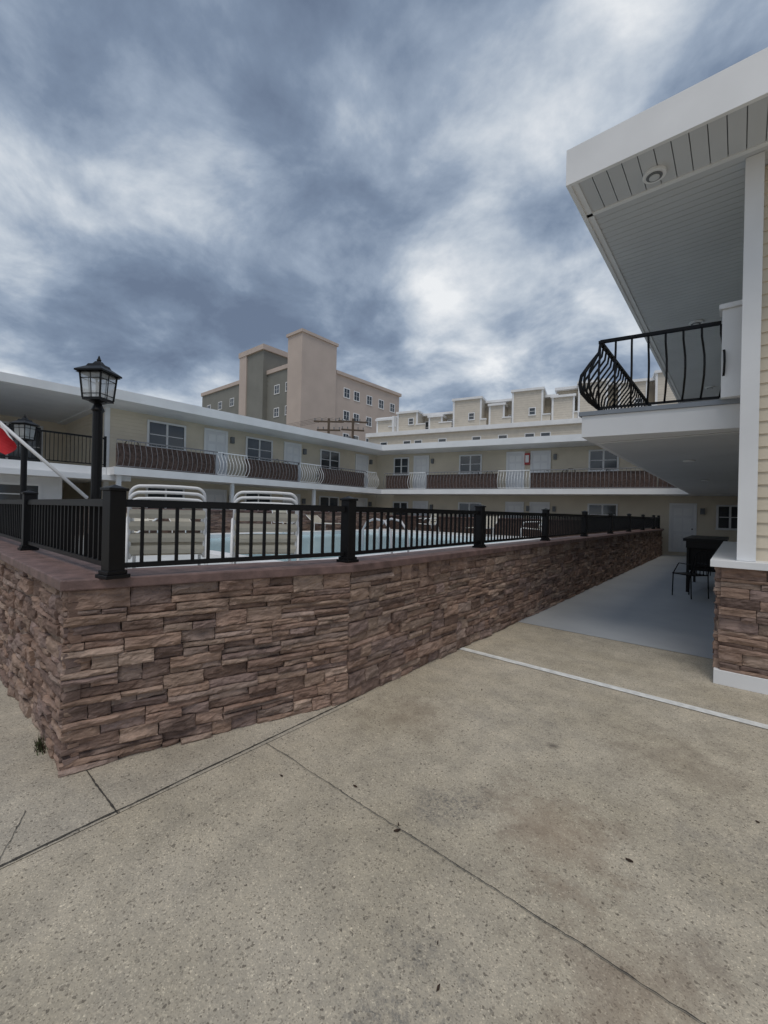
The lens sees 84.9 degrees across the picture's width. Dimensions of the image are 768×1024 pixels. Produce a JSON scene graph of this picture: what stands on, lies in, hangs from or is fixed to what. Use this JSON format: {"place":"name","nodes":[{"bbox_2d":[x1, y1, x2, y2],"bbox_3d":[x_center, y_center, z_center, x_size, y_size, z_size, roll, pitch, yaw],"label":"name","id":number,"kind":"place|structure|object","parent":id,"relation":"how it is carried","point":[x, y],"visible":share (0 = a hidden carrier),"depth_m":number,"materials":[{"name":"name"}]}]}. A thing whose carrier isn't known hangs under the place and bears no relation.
{"place":"outdoors","nodes":[
{"label":"outdoors","id":0,"kind":"place"},
{"bbox_2d":[0,681,364,868],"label":"sidewalk","id":1,"kind":"structure","parent":0,"point":[43,796],"depth_m":2.39,"materials":[{"name":"concrete"}]},
{"bbox_2d":[33,733,47,755],"bbox_3d":[-2.195,1.459,2.671,0.253,0.076,0.077,1,0,40],"label":"weed tuft","id":2,"kind":"object","parent":1,"relation":"on","point":[40,747],"visible":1,"depth_m":2.65,"materials":[{"name":"green plant"}]},
{"bbox_2d":[0,699,705,1023],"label":"pavement joints","id":3,"kind":"object","parent":1,"relation":"on","point":[107,799],"visible":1,"depth_m":1.99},
{"bbox_2d":[0,622,767,1023],"bbox_3d":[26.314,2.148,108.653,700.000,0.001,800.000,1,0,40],"label":"ground","id":4,"kind":"structure","parent":0,"point":[252,886],"depth_m":1.82,"materials":[{"name":"concrete"}]},
{"bbox_2d":[0,372,398,534],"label":"motel wing","id":5,"kind":"structure","parent":4,"relation":"on","point":[209,451],"depth_m":15.53,"materials":[{"name":"beige paint"}]},
{"bbox_2d":[0,407,372,512],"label":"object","id":6,"kind":"structure","parent":5,"relation":"in","point":[214,440],"depth_m":16.80,"materials":[{"name":"white metal"}]},
{"bbox_2d":[202,332,398,440],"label":"walls","id":7,"kind":"structure","parent":4,"relation":"on","point":[316,384],"depth_m":63.70,"materials":[{"name":"beige paint"}]},
{"bbox_2d":[207,383,393,441],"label":"glass","id":8,"kind":"object","parent":7,"relation":"attached to","point":[356,394],"visible":0.15,"depth_m":67.04,"materials":[{"name":"grey glass"}]},
{"bbox_2d":[201,328,401,439],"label":"trim","id":9,"kind":"structure","parent":7,"relation":"attached to","point":[241,382],"depth_m":67.69,"materials":[{"name":"beige paint"}]},
{"bbox_2d":[314,418,343,433],"bbox_3d":[-5.281,-3.671,39.519,2.800,10.200,0.618,1,0,0],"label":"utility pole","id":10,"kind":"object","parent":4,"relation":"on","point":[328,429],"visible":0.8,"depth_m":39.29,"materials":[{"name":"brown wood"}]},
{"bbox_2d":[128,529,540,567],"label":"pool deck","id":11,"kind":"structure","parent":4,"relation":"on","point":[163,557],"depth_m":6.97,"materials":[{"name":"white concrete"}]},
{"bbox_2d":[9,415,39,498],"bbox_3d":[-6.368,-0.520,7.419,0.289,2.410,0.289,1,0,5],"label":"lamp post","id":12,"kind":"object","parent":11,"relation":"on","point":[24,422],"visible":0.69,"depth_m":7.38,"materials":[{"name":"black metal"}]},
{"bbox_2d":[74,356,121,555],"bbox_3d":[-2.902,-0.406,4.240,0.289,2.340,0.289,1,0,5],"label":"lamp post","id":13,"kind":"object","parent":11,"relation":"on","point":[99,370],"visible":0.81,"depth_m":4.20,"materials":[{"name":"black metal"}]},
{"bbox_2d":[0,421,88,498],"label":"flag","id":14,"kind":"object","parent":13,"relation":"attached to","point":[8,445],"visible":0.99,"depth_m":4.07,"materials":[{"name":"white metal"}]},
{"bbox_2d":[83,518,157,538],"bbox_3d":[-4.623,0.344,6.947,0.630,0.762,1.858,1,0,23],"label":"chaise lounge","id":15,"kind":"object","parent":11,"relation":"on","point":[138,519],"visible":0.03,"depth_m":7.48,"materials":[{"name":"plastic"}]},
{"bbox_2d":[125,484,207,568],"bbox_3d":[-2.150,0.265,4.182,0.686,1.036,0.857,1,0,-27],"label":"patio chair","id":16,"kind":"object","parent":11,"relation":"on","point":[132,546],"visible":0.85,"depth_m":3.89,"materials":[{"name":"plastic"}]},
{"bbox_2d":[169,519,190,532],"bbox_3d":[-6.074,0.311,12.853,1.858,0.762,0.630,1,0,44],"label":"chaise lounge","id":17,"kind":"object","parent":11,"relation":"on","point":[189,520],"visible":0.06,"depth_m":13.17,"materials":[{"name":"plastic"}]},
{"bbox_2d":[230,491,299,563],"bbox_3d":[-1.293,0.295,4.544,0.672,1.015,0.840,1,0,-18],"label":"patio chair","id":18,"kind":"object","parent":11,"relation":"on","point":[257,544],"visible":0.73,"depth_m":4.24,"materials":[{"name":"plastic"}]},
{"bbox_2d":[271,510,287,533],"bbox_3d":[-3.552,0.291,15.033,0.767,0.920,0.686,1,0,42],"label":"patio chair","id":19,"kind":"object","parent":11,"relation":"on","point":[282,511],"visible":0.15,"depth_m":15.21,"materials":[{"name":"plastic"}]},
{"bbox_2d":[305,514,340,530],"bbox_3d":[-2.462,0.393,17.128,1.858,0.762,0.630,1,0,39],"label":"chaise lounge","id":20,"kind":"object","parent":11,"relation":"on","point":[317,517],"visible":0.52,"depth_m":17.32,"materials":[{"name":"plastic"}]},
{"bbox_2d":[210,518,534,562],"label":"swimming pool","id":21,"kind":"structure","parent":11,"relation":"on","point":[215,545],"depth_m":11.56,"materials":[{"name":"teal liquid"}]},
{"bbox_2d":[419,514,436,524],"bbox_3d":[1.774,0.412,17.134,0.767,0.920,0.686,1,0,-19],"label":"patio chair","id":22,"kind":"object","parent":11,"relation":"on","point":[430,522],"visible":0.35,"depth_m":17.18,"materials":[{"name":"plastic"}]},
{"bbox_2d":[468,516,499,529],"bbox_3d":[3.777,0.535,15.952,0.630,0.762,1.858,1,0,34],"label":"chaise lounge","id":23,"kind":"object","parent":11,"relation":"on","point":[490,520],"visible":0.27,"depth_m":16.35,"materials":[{"name":"plastic"}]},
{"bbox_2d":[521,518,541,531],"bbox_3d":[5.066,0.487,14.330,0.767,0.920,0.686,1,0,16],"label":"patio chair","id":24,"kind":"object","parent":11,"relation":"on","point":[535,521],"visible":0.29,"depth_m":14.32,"materials":[{"name":"plastic"}]},
{"bbox_2d":[338,418,367,439],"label":"utility pole","id":25,"kind":"object","parent":4,"relation":"on","point":[353,429],"visible":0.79,"depth_m":40.03,"materials":[{"name":"brown wood"}]},
{"bbox_2d":[286,417,337,426],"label":"power lines","id":26,"kind":"object","parent":25,"relation":"attached to","point":[310,422],"visible":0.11,"depth_m":40.22,"materials":[{"name":"black metal"}]},
{"bbox_2d":[84,536,643,756],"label":"stone wall","id":27,"kind":"structure","parent":4,"relation":"on","point":[182,654],"depth_m":2.60,"materials":[{"name":"brown stone"}]},
{"bbox_2d":[0,530,662,777],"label":"veneer","id":28,"kind":"object","parent":27,"relation":"on","point":[355,634],"visible":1,"depth_m":3.05,"materials":[{"name":"stone"}]},
{"bbox_2d":[0,528,663,591],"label":"cap","id":29,"kind":"object","parent":27,"relation":"on","point":[60,572],"visible":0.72,"depth_m":3.15,"materials":[{"name":"brown stone"}]},
{"bbox_2d":[0,484,660,579],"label":"black metal fence","id":30,"kind":"object","parent":29,"relation":"on","point":[29,520],"visible":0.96,"depth_m":3.46,"materials":[{"name":"black metal"}]},
{"bbox_2d":[280,689,759,991],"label":"dry leaf litter","id":31,"kind":"object","parent":4,"relation":"on","point":[438,985],"visible":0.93,"depth_m":1.97,"materials":[{"name":"brown plant"}]},
{"bbox_2d":[366,370,676,444],"bbox_3d":[16.587,-5.025,42.464,34.450,13.900,14.400,1,0,27],"label":"townhouse row","id":32,"kind":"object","parent":4,"relation":"on","point":[532,412],"visible":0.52,"depth_m":37.90,"materials":[{"name":"beige paint"}]},
{"bbox_2d":[376,434,737,555],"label":"motel rear wing","id":33,"kind":"structure","parent":4,"relation":"on","point":[527,475],"depth_m":19.66,"materials":[{"name":"beige paint"}]},
{"bbox_2d":[392,449,737,551],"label":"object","id":34,"kind":"structure","parent":33,"relation":"in","point":[682,516],"depth_m":20.14,"materials":[{"name":"white metal"}]},
{"bbox_2d":[460,647,767,728],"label":"parking line","id":35,"kind":"object","parent":4,"relation":"on","point":[742,720],"visible":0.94,"depth_m":3.73,"materials":[{"name":"paint"}]},
{"bbox_2d":[518,555,715,658],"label":"painted walkway","id":36,"kind":"structure","parent":4,"relation":"on","point":[642,605],"depth_m":6.93,"materials":[{"name":"grey paint"}]},
{"bbox_2d":[672,550,711,598],"bbox_3d":[6.082,1.208,8.285,0.460,0.951,0.517,1,0,-11],"label":"bistro chair","id":37,"kind":"object","parent":36,"relation":"on","point":[690,574],"visible":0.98,"depth_m":8.10,"materials":[{"name":"black metal"}]},
{"bbox_2d":[683,535,728,591],"bbox_3d":[7.252,1.140,9.431,0.720,1.140,2.200,1,0,40],"label":"bar table","id":38,"kind":"object","parent":36,"relation":"on","point":[695,544],"visible":0.53,"depth_m":8.82,"materials":[{"name":"black metal"}]},
{"bbox_2d":[566,47,767,656],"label":"building","id":39,"kind":"structure","parent":4,"relation":"on","point":[670,244],"depth_m":4.64,"materials":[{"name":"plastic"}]},
{"bbox_2d":[578,321,725,409],"bbox_3d":[6.737,-1.543,9.213,1.401,0.820,12.236,1,0,40],"label":"balcony railing","id":40,"kind":"object","parent":39,"relation":"on","point":[587,396],"visible":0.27,"depth_m":4.89,"materials":[{"name":"black metal"}]},
{"bbox_2d":[712,567,767,678],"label":"pier veneer","id":41,"kind":"object","parent":39,"relation":"attached to","point":[734,605],"visible":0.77,"depth_m":3.87,"materials":[{"name":"stone"}]},
{"bbox_2d":[642,151,767,694],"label":"trim","id":42,"kind":"structure","parent":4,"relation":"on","point":[741,334],"depth_m":3.88,"materials":[{"name":"paint"}]},
{"bbox_2d":[0,0,767,413],"label":"sky","id":43,"kind":"structure","parent":0,"point":[188,187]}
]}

